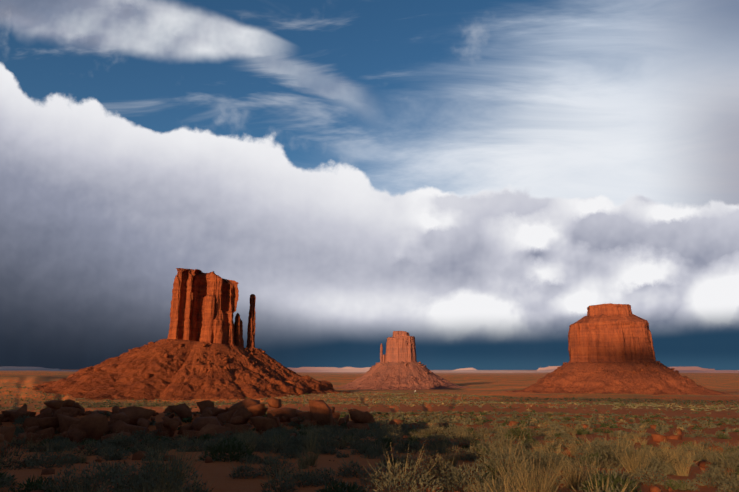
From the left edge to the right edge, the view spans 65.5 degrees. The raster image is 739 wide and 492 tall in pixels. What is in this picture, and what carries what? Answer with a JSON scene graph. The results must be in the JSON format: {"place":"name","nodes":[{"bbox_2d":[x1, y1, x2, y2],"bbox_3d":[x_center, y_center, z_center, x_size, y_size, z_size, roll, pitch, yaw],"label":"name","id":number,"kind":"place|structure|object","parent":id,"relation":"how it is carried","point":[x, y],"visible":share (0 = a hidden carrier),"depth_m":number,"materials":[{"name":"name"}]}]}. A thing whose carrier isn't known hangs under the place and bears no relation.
{"place":"outdoors","nodes":[
{"label":"outdoors","id":0,"kind":"place"},
{"bbox_2d":[167,268,255,347],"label":"mitten cliffs","id":1,"kind":"structure","parent":0,"point":[203,307],"depth_m":1266.27,"materials":[{"name":"stone"}]},
{"bbox_2d":[0,370,738,491],"bbox_3d":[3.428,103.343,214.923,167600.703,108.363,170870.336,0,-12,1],"label":"ground","id":2,"kind":"structure","parent":0,"point":[496,383],"depth_m":301.63,"materials":[{"name":"soil"}]},
{"bbox_2d":[32,339,352,400],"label":"talus slope","id":3,"kind":"structure","parent":2,"relation":"on","point":[217,380],"depth_m":1104.05,"materials":[{"name":"stone"}]},
{"bbox_2d":[94,339,301,384],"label":"boulders","id":4,"kind":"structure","parent":3,"relation":"on","point":[147,375],"depth_m":1174.01,"materials":[{"name":"stone"}]},
{"bbox_2d":[195,390,514,403],"bbox_3d":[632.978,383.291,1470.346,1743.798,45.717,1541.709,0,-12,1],"label":"valley drive","id":5,"kind":"structure","parent":2,"relation":"on","point":[393,395],"depth_m":1078.89,"materials":[{"name":"brown soil"}]},
{"bbox_2d":[0,409,738,491],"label":"grass","id":6,"kind":"structure","parent":2,"relation":"on","point":[524,463],"depth_m":16.38,"materials":[{"name":"plant"}]},
{"bbox_2d":[0,386,738,414],"bbox_3d":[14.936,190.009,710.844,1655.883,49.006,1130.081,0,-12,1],"label":"desert plain","id":7,"kind":"structure","parent":2,"relation":"on","point":[632,405],"depth_m":821.48,"materials":[{"name":"plant"}]},
{"bbox_2d":[0,366,738,372],"bbox_3d":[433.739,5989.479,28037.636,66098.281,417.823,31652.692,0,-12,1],"label":"distant mesas","id":8,"kind":"structure","parent":2,"relation":"on","point":[680,369],"depth_m":25262.10,"materials":[{"name":"brown stone"}]},
{"bbox_2d":[15,410,738,436],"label":"scrub","id":9,"kind":"object","parent":2,"relation":"on","point":[440,417],"visible":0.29,"depth_m":94.80,"materials":[{"name":"plant"}]},
{"bbox_2d":[27,415,738,491],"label":"loose stones","id":10,"kind":"object","parent":2,"relation":"on","point":[139,455],"visible":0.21,"depth_m":19.44,"materials":[{"name":"brown stone"}]},
{"bbox_2d":[333,362,468,389],"bbox_3d":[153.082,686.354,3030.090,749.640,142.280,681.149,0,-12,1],"label":"talus slope","id":11,"kind":"structure","parent":2,"relation":"on","point":[406,380],"depth_m":2867.11,"materials":[{"name":"stone"}]},
{"bbox_2d":[347,361,445,385],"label":"boulders","id":12,"kind":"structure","parent":11,"relation":"on","point":[405,364],"depth_m":2938.18,"materials":[{"name":"stone"}]},
{"bbox_2d":[504,362,732,394],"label":"talus slope","id":13,"kind":"structure","parent":2,"relation":"on","point":[571,380],"depth_m":1606.63,"materials":[{"name":"stone"}]},
{"bbox_2d":[533,361,704,387],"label":"boulders","id":14,"kind":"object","parent":13,"relation":"on","point":[634,371],"depth_m":1640.49,"materials":[{"name":"stone"}]},
{"bbox_2d":[0,0,738,369],"label":"sky","id":15,"kind":"structure","parent":0,"point":[468,179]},
{"bbox_2d":[380,331,416,361],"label":"mitten cliffs","id":16,"kind":"structure","parent":0,"point":[400,346],"depth_m":2996.20,"materials":[{"name":"stone"}]},
{"bbox_2d":[568,303,655,362],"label":"merrick butte cliffs","id":17,"kind":"structure","parent":0,"point":[610,332],"depth_m":1704.72,"materials":[{"name":"stone"}]}
]}

